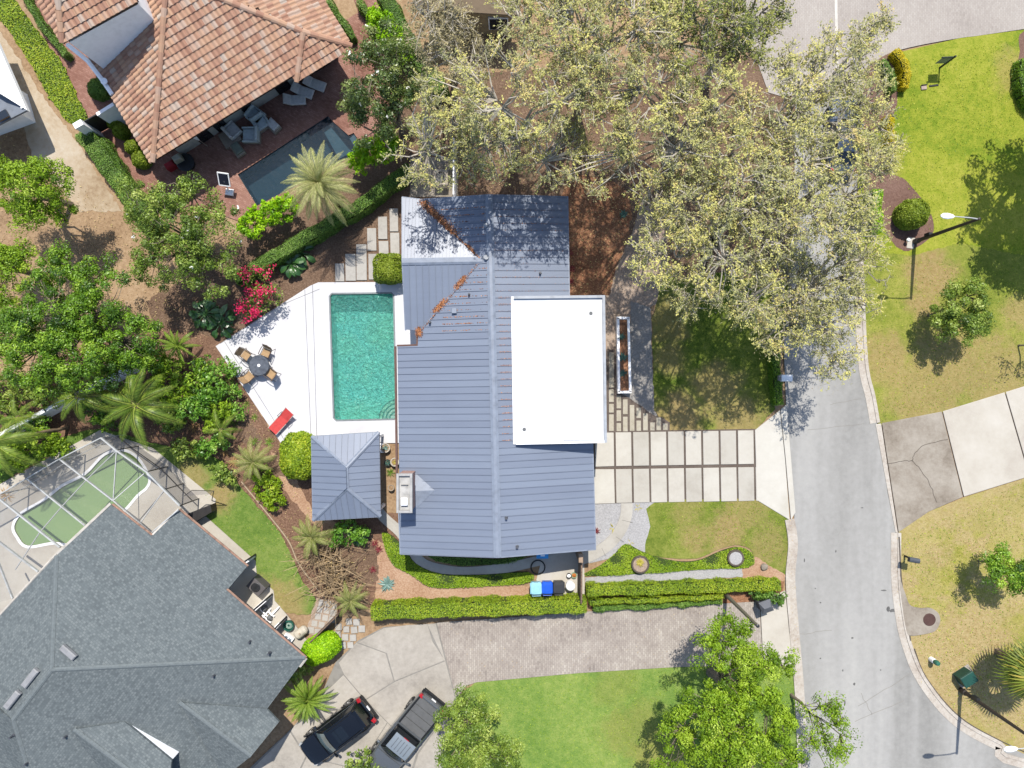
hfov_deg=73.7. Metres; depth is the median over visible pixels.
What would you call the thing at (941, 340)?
weeds
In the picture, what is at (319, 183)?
palm tree
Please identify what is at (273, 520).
bed edging
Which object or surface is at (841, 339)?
weeds
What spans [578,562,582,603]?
fence
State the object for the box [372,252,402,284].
clipped bush
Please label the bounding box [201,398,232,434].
leafy shrub
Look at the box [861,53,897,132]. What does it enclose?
bark bed
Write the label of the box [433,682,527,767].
broadleaf tree
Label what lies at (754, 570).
stone chip bed
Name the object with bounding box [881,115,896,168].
hedge
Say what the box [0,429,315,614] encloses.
lawn
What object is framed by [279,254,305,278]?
paddle plant
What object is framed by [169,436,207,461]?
leafy shrub
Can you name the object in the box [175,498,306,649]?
side path
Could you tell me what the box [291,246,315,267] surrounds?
paddle plant
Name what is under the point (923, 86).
service hatch
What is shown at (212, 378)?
leafy shrub
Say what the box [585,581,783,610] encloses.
leaf mulch
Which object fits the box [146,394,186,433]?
leafy shrub
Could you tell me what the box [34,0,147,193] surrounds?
brick path
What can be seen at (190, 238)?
broadleaf tree
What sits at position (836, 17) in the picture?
joint stripe
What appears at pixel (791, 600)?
curb
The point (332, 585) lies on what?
tangled shrub
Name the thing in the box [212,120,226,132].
french door
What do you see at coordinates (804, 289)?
oak tree
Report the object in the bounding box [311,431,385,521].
pavilion
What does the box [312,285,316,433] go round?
deck joint
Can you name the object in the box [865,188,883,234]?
hedge
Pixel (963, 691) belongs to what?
street lamp
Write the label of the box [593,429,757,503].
driveway
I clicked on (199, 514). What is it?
screen enclosure
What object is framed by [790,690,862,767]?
broadleaf tree
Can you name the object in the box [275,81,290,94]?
french door
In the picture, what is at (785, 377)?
mailbox
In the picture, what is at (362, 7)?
hedge
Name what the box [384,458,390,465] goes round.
plant pot
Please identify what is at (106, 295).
weeds
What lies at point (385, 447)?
plant pot
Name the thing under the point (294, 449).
round bush
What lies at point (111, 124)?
ball bush
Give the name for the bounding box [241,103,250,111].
french door
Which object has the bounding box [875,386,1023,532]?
drive
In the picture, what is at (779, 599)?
leafy shrub
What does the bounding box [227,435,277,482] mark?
pygmy palm
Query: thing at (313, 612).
stone chip bed
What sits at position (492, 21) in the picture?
window
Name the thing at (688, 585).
hedge
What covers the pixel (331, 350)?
pool coping
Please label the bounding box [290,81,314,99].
chaise longue
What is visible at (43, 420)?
leafy shrub
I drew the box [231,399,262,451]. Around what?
mulch patch
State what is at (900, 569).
gutter line
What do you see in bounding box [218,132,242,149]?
ottoman
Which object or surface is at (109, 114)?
garden wall
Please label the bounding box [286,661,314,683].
leafy shrub
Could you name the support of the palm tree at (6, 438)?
on the mulch bed at (375, 525)
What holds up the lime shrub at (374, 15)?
on the ground at (134, 296)
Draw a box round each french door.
[197,130,213,143]
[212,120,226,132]
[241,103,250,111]
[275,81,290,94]
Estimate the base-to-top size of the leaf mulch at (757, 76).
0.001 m
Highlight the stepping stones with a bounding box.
[335,208,399,281]
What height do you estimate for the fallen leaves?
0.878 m
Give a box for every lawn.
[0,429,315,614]
[446,666,796,767]
[645,499,787,573]
[651,270,787,429]
[857,30,1023,255]
[863,243,1023,424]
[899,479,1023,753]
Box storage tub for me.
[536,554,547,558]
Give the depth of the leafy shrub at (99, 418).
41.17 m
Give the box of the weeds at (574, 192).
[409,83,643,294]
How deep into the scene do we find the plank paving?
42.58 m
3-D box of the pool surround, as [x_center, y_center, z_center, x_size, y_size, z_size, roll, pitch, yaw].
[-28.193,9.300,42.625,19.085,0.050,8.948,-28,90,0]
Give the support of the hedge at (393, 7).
on the ground at (134, 296)
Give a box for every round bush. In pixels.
[278,431,311,479]
[300,630,341,666]
[892,198,930,230]
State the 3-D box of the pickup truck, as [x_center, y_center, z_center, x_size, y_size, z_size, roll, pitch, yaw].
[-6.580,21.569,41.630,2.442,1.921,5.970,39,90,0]
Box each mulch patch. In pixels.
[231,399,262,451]
[263,455,284,476]
[332,535,379,590]
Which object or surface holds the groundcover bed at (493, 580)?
on the ground at (134, 296)
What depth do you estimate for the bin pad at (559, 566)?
42.57 m
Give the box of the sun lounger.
[268,407,293,434]
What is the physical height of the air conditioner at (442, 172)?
0.840 m
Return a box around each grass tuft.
[229,403,242,421]
[265,438,272,446]
[386,467,395,476]
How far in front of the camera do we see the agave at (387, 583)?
42.55 m
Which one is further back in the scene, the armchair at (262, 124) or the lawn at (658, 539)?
the lawn at (658, 539)
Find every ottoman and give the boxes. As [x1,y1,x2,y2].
[218,132,242,149]
[229,141,246,158]
[267,117,281,134]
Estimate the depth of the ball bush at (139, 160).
41.91 m
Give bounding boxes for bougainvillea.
[233,263,283,323]
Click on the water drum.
(570, 585)
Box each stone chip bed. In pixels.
[271,452,530,599]
[307,598,336,634]
[742,557,784,580]
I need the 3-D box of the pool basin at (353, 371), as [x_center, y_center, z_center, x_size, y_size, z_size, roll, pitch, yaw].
[-9.301,-1.700,43.350,4.160,1.540,7.961,0,90,0]
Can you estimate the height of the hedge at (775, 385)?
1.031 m
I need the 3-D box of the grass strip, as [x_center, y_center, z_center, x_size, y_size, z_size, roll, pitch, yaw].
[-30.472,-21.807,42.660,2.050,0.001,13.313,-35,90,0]
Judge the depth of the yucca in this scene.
42.26 m
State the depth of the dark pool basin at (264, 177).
43.67 m
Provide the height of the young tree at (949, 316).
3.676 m
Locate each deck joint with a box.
[220,289,318,343]
[225,343,283,439]
[305,301,310,430]
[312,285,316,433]
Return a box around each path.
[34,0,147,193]
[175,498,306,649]
[377,509,557,574]
[584,503,632,563]
[585,568,742,584]
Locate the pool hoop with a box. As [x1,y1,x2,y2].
[217,172,233,195]
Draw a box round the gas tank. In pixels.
[294,625,307,638]
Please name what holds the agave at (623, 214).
on the leaf mulch at (603, 222)
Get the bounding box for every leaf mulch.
[401,63,645,294]
[561,174,631,294]
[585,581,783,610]
[633,56,794,282]
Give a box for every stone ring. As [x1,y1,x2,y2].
[631,555,649,573]
[727,549,743,566]
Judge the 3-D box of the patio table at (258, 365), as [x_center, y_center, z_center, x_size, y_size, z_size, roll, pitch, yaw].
[-15.547,-1.140,42.239,1.280,0.677,1.280,0,90,0]
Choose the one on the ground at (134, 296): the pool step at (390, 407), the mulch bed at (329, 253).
the mulch bed at (329, 253)
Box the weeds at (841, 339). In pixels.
[795,223,860,390]
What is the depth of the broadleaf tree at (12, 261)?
38.09 m
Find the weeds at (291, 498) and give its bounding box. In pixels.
[217,365,375,605]
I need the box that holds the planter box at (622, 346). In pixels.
[616,317,631,392]
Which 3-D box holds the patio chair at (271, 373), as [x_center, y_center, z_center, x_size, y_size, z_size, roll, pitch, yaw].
[-14.819,-0.585,42.078,0.795,0.956,0.699,37,90,0]
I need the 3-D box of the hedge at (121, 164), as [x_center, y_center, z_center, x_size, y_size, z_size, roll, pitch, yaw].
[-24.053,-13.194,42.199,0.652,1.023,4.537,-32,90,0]
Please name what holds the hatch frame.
on the side path at (245, 594)
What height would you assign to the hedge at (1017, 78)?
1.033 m
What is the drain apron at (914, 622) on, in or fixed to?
on the ground at (134, 296)
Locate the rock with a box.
[760,563,767,569]
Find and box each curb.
[783,191,795,346]
[785,518,806,767]
[853,256,879,423]
[891,532,1023,767]
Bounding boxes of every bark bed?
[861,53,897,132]
[864,137,933,250]
[1018,31,1023,59]
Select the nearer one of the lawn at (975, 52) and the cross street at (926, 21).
the cross street at (926, 21)
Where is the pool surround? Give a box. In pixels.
[0,430,215,612]
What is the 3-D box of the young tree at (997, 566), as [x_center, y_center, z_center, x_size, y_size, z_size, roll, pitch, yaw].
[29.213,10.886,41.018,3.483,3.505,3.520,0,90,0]
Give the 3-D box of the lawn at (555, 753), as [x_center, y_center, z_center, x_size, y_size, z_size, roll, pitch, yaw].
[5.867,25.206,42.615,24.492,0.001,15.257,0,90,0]
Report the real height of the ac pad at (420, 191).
0.060 m
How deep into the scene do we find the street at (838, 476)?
42.60 m
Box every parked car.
[299,695,377,765]
[823,98,864,174]
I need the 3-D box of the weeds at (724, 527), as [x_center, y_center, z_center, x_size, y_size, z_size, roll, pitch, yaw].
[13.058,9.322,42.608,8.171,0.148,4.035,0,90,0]
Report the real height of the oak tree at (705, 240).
12.447 m
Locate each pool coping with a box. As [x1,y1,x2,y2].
[11,448,150,547]
[329,292,395,420]
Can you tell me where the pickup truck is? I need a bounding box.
[364,687,445,767]
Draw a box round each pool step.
[350,135,361,148]
[380,401,394,418]
[383,405,394,418]
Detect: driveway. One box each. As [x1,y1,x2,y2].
[437,602,761,697]
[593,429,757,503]
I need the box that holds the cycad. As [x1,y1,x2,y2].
[158,330,200,367]
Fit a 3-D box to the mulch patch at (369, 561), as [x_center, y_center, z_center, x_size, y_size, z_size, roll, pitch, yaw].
[-9.766,11.144,42.645,3.014,0.001,3.614,0,90,0]
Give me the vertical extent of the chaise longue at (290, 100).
0.692 m
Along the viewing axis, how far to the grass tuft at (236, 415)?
42.11 m
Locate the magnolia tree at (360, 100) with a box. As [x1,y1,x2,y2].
[335,15,435,149]
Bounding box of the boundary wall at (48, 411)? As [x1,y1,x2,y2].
[0,367,138,435]
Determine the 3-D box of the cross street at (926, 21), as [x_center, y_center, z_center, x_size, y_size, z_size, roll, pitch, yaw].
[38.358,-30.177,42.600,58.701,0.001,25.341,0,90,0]
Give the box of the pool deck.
[216,282,415,442]
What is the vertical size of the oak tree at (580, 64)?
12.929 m
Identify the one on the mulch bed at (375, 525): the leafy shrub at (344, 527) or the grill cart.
the leafy shrub at (344, 527)
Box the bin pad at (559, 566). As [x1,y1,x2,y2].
[536,551,584,595]
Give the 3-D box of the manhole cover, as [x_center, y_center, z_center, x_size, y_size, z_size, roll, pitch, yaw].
[26.002,14.681,42.527,0.780,0.026,0.780,0,90,0]
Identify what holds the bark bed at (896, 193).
on the lawn at (975, 52)
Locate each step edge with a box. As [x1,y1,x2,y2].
[379,399,394,418]
[382,403,394,418]
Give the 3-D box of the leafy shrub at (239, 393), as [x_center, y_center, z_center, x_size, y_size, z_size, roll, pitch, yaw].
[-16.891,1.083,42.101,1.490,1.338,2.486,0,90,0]
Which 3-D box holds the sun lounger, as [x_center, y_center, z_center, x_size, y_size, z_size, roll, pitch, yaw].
[-14.261,2.299,42.275,0.776,0.591,1.768,43,90,0]
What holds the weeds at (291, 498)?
on the mulch bed at (375, 525)
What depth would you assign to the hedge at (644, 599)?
42.02 m
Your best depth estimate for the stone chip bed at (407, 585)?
42.65 m
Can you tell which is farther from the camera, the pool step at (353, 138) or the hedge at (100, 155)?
the pool step at (353, 138)
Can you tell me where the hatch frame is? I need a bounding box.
[284,632,294,641]
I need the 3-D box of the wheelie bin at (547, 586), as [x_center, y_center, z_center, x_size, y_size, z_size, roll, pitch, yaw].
[2.149,12.464,42.065,0.740,1.090,0.872,-1,90,0]
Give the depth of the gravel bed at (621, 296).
42.64 m
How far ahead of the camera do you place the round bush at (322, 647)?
41.32 m
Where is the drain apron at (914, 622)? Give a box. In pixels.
[900,580,939,635]
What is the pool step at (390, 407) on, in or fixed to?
in the pool basin at (353, 371)
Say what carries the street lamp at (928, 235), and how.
on the lamp pad at (910, 244)
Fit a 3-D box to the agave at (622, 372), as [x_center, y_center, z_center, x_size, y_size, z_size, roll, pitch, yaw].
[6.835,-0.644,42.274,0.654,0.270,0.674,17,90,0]
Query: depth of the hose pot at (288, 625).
42.37 m
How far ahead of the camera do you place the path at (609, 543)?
42.58 m
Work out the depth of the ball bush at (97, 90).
41.91 m
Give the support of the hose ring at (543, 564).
on the bin pad at (559, 566)
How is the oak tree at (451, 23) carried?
on the ground at (134, 296)
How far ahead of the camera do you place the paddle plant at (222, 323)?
42.29 m
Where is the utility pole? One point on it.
(734, 602)
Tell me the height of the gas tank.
0.710 m
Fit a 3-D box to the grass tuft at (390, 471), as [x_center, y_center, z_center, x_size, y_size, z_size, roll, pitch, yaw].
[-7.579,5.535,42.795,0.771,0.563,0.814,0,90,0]
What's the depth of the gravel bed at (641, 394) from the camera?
42.63 m
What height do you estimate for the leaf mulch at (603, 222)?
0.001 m
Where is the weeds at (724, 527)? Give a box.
[657,501,786,565]
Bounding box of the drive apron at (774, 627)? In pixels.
[760,590,791,665]
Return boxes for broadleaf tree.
[0,153,78,238]
[0,235,40,307]
[0,238,163,399]
[113,170,243,300]
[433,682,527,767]
[649,607,809,767]
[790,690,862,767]
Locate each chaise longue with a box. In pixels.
[283,93,306,106]
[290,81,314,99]
[302,76,326,92]
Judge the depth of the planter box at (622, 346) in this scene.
42.25 m
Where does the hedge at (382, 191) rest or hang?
on the ground at (134, 296)
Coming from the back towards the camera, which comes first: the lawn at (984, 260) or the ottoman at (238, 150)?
the lawn at (984, 260)
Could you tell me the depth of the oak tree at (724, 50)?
32.05 m
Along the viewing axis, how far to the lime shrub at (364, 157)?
40.61 m
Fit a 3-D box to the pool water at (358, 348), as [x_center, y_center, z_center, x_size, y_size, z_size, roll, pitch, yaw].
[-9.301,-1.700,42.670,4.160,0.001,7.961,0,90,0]
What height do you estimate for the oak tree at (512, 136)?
12.866 m
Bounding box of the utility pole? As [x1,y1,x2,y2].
[724,593,759,627]
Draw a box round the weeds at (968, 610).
[911,523,1022,729]
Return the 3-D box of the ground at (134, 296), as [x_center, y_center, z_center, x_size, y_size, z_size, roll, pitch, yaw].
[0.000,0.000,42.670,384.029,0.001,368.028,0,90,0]
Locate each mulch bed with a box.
[0,320,398,617]
[147,112,409,341]
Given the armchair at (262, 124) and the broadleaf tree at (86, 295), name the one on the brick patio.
the armchair at (262, 124)
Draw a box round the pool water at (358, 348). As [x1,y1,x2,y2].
[331,294,394,418]
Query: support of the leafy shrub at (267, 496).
on the mulch bed at (375, 525)
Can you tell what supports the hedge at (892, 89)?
on the ground at (134, 296)
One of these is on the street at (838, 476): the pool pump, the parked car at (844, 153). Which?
the parked car at (844, 153)
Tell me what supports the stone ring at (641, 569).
on the groundcover bed at (616, 559)
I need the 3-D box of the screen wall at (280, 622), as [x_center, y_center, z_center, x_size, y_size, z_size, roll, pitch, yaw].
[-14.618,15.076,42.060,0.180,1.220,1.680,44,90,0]
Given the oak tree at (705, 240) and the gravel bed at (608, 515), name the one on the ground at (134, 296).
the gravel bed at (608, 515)
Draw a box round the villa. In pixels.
[36,0,352,163]
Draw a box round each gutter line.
[898,537,910,640]
[914,649,1023,751]
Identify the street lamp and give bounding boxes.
[912,213,980,243]
[958,687,1023,751]
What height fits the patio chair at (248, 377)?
0.956 m
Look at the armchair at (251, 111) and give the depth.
42.04 m
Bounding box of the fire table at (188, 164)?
[176,153,194,170]
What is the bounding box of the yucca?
[636,559,643,566]
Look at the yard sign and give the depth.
41.55 m
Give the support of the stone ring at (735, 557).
on the groundcover bed at (616, 559)
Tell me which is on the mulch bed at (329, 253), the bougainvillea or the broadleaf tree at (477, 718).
the bougainvillea
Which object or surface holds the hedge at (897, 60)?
on the ground at (134, 296)
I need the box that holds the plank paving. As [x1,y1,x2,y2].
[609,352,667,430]
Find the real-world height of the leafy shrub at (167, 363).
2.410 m
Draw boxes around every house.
[0,44,35,134]
[0,503,306,767]
[394,194,606,557]
[417,0,519,35]
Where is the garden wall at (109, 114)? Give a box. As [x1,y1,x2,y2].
[73,102,125,137]
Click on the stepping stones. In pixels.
(355, 264)
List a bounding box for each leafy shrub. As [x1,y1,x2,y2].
[0,367,24,426]
[0,371,84,409]
[0,411,51,476]
[0,423,74,472]
[75,397,118,432]
[123,336,163,373]
[146,352,185,382]
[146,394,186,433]
[150,367,194,405]
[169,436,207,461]
[175,380,222,423]
[182,353,211,395]
[193,431,230,458]
[194,359,234,400]
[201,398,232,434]
[207,461,238,485]
[217,355,241,381]
[225,382,248,420]
[250,464,286,511]
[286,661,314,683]
[327,519,370,549]
[342,746,378,767]
[748,588,787,607]
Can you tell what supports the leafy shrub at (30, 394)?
on the mulch bed at (375, 525)
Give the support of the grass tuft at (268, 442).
on the mulch bed at (375, 525)
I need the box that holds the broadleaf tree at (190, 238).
[113,170,243,300]
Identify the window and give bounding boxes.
[488,17,507,29]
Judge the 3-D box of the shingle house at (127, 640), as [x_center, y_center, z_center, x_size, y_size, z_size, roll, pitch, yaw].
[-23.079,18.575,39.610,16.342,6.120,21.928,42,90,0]
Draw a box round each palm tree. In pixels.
[0,396,45,439]
[0,412,69,478]
[52,371,124,422]
[97,368,185,450]
[280,140,358,226]
[992,636,1023,699]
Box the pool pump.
[259,605,279,622]
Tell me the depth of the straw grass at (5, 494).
42.55 m
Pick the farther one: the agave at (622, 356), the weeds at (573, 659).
the weeds at (573, 659)
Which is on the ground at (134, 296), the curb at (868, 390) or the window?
the curb at (868, 390)
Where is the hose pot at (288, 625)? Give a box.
[283,620,293,631]
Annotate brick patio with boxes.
[127,0,407,220]
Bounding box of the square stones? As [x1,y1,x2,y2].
[308,600,364,648]
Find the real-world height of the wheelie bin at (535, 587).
1.090 m
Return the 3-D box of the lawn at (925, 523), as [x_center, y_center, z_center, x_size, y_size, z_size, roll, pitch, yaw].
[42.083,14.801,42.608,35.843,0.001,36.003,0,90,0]
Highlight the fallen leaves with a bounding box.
[415,199,566,440]
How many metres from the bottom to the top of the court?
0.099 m
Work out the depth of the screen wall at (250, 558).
41.75 m
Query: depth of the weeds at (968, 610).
42.58 m
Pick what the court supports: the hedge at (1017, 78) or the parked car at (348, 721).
the parked car at (348, 721)
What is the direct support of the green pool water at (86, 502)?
in the green pool basin at (40, 503)
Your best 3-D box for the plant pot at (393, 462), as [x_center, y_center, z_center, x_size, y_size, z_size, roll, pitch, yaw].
[-7.261,4.840,42.424,0.541,0.472,0.541,0,90,0]
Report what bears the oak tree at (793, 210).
on the leaf mulch at (757, 76)
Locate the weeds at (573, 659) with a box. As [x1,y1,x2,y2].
[451,621,681,675]
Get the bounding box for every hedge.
[24,0,74,62]
[75,131,169,238]
[99,137,135,186]
[231,163,414,286]
[326,0,357,44]
[355,0,379,29]
[370,592,586,620]
[377,0,449,103]
[585,575,781,597]
[588,592,723,606]
[592,599,722,612]
[766,349,783,405]
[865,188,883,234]
[875,58,897,95]
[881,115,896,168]
[887,47,912,91]
[1010,58,1023,112]
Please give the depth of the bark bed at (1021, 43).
42.60 m
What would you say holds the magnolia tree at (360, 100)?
on the mulch bed at (329, 253)
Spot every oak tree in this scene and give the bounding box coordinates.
[377,30,594,194]
[397,0,496,88]
[484,0,683,129]
[555,36,760,203]
[623,110,804,340]
[624,0,796,98]
[722,0,905,192]
[723,127,911,268]
[744,206,895,391]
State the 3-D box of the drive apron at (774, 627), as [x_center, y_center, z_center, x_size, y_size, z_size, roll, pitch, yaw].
[16.386,15.371,42.600,1.884,0.050,4.793,-7,90,0]
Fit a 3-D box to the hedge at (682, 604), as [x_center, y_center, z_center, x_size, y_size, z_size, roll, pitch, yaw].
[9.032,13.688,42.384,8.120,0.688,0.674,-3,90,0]
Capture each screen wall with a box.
[245,553,255,562]
[253,593,272,610]
[274,616,286,628]
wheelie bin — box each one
[530,581,541,594]
[541,580,552,595]
[553,580,564,594]
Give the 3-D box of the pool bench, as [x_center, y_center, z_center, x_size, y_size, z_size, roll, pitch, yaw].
[-10.956,-15.209,43.270,0.894,0.700,1.987,-29,90,0]
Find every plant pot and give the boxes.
[381,443,389,452]
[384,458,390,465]
[388,485,393,490]
[390,458,398,466]
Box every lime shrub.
[236,192,302,240]
[346,132,399,176]
[366,2,414,64]
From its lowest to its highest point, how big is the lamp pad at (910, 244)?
0.100 m
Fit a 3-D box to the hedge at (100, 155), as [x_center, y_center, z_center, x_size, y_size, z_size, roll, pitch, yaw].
[-24.013,-12.360,42.039,1.384,1.353,7.646,-36,90,0]
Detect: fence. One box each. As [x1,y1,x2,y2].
[309,609,341,643]
[453,138,455,196]
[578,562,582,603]
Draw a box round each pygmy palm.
[201,407,242,447]
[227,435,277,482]
[291,514,336,560]
[333,581,368,617]
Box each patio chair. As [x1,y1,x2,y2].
[234,347,254,361]
[238,369,257,384]
[258,344,274,358]
[263,367,279,381]
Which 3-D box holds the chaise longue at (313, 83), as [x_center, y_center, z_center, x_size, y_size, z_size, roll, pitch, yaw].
[-12.201,-18.591,42.264,1.321,0.692,0.600,20,90,0]
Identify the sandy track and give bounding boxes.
[0,32,121,211]
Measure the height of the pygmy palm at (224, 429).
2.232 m
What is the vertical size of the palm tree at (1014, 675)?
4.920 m
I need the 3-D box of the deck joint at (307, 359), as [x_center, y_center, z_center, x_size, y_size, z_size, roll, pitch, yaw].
[-12.721,-1.140,42.567,0.030,0.001,9.489,-2,90,0]
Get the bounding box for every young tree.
[927,274,996,346]
[977,539,1023,598]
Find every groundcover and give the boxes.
[429,556,526,565]
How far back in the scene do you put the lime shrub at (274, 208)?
40.76 m
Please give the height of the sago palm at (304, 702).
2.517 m
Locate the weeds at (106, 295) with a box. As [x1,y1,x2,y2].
[0,135,205,440]
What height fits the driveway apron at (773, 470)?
0.098 m
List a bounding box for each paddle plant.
[189,298,224,328]
[207,304,236,338]
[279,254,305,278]
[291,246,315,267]
[349,528,366,546]
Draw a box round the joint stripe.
[835,0,838,67]
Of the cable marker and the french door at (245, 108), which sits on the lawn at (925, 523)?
the cable marker
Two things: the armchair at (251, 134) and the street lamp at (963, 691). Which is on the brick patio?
the armchair at (251, 134)
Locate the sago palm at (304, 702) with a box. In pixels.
[280,670,337,723]
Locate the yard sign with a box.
[935,55,956,68]
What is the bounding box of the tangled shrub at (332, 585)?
[279,530,382,628]
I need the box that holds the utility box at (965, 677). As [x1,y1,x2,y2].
[952,664,978,688]
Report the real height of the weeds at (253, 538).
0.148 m
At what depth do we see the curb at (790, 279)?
42.54 m
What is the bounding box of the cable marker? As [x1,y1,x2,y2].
[928,656,939,665]
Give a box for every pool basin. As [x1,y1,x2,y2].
[15,454,107,544]
[238,116,356,205]
[331,294,394,419]
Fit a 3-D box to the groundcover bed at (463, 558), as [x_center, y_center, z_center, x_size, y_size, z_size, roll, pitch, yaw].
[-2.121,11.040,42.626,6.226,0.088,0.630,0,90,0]
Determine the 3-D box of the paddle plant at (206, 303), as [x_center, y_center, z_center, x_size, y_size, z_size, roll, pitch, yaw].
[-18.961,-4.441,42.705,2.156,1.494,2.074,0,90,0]
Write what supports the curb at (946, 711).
on the ground at (134, 296)
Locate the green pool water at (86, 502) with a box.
[15,451,147,544]
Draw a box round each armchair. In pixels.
[220,120,242,140]
[242,126,260,143]
[243,104,267,125]
[249,111,269,133]
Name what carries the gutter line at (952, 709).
on the curb at (946, 711)
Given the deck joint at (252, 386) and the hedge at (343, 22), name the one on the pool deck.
the deck joint at (252, 386)
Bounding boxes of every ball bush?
[87,78,110,101]
[106,120,121,128]
[112,123,131,140]
[124,139,140,154]
[131,150,152,169]
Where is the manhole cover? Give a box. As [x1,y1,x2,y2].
[923,613,935,625]
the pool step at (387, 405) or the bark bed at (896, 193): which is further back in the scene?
the pool step at (387, 405)
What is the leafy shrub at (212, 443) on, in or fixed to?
on the mulch bed at (375, 525)
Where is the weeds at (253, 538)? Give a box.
[196,458,308,603]
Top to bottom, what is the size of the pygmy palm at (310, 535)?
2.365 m
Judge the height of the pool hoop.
1.379 m
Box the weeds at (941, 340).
[868,258,1023,419]
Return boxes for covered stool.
[164,160,177,171]
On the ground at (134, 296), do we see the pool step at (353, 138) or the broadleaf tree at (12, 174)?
the broadleaf tree at (12, 174)
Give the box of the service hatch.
[921,84,927,89]
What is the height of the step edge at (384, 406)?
0.001 m
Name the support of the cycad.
on the mulch bed at (375, 525)
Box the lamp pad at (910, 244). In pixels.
[906,237,914,248]
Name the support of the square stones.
on the ground at (134, 296)
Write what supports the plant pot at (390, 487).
on the ground at (134, 296)
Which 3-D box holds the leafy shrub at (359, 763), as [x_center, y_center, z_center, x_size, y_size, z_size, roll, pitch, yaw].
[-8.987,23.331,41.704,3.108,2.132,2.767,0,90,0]
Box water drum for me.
[566,580,574,590]
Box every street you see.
[741,0,1023,100]
[784,98,1023,767]
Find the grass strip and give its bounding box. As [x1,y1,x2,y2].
[0,0,87,124]
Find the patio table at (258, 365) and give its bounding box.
[249,355,268,375]
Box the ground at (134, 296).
[0,0,1023,767]
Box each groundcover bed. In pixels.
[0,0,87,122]
[383,532,532,587]
[430,556,523,565]
[586,544,752,575]
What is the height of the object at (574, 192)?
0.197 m
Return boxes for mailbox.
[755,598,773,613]
[777,375,792,380]
[904,555,919,563]
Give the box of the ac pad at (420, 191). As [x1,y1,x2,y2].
[410,157,457,196]
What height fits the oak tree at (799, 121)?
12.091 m
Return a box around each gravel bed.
[589,502,654,562]
[605,191,667,394]
[622,301,656,415]
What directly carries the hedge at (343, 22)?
on the ground at (134, 296)
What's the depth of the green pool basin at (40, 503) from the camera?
42.65 m
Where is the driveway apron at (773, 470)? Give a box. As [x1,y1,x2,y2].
[755,405,794,519]
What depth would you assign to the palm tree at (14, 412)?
40.03 m
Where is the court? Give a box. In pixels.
[254,624,454,767]
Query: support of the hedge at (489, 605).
on the ground at (134, 296)
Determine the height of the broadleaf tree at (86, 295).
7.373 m
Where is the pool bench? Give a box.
[325,128,350,161]
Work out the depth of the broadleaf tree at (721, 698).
36.45 m
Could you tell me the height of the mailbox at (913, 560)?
1.348 m
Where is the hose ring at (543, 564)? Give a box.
[530,560,544,574]
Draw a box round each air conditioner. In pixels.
[246,574,269,596]
[434,169,448,187]
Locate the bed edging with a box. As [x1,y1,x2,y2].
[241,481,331,606]
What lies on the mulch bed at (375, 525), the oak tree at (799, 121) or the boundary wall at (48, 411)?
the boundary wall at (48, 411)
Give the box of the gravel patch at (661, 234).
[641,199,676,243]
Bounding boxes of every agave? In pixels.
[378,576,393,590]
[616,352,626,361]
[620,209,628,218]
[620,370,627,376]
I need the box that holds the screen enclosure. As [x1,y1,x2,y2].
[0,434,216,598]
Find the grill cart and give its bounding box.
[171,153,184,164]
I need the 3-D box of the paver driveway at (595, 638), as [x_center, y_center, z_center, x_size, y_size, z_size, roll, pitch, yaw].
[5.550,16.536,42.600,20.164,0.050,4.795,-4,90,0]
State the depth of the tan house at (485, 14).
40.51 m
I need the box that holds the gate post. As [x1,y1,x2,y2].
[575,551,582,562]
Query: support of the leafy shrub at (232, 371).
on the mulch bed at (375, 525)
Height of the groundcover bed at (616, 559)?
0.120 m
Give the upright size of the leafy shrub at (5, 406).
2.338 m
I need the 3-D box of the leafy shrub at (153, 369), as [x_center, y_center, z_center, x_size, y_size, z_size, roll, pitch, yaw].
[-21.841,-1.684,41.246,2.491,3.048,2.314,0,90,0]
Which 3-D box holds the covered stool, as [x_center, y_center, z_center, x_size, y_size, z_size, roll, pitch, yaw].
[-21.122,-13.521,42.310,0.600,0.600,0.400,-31,90,0]

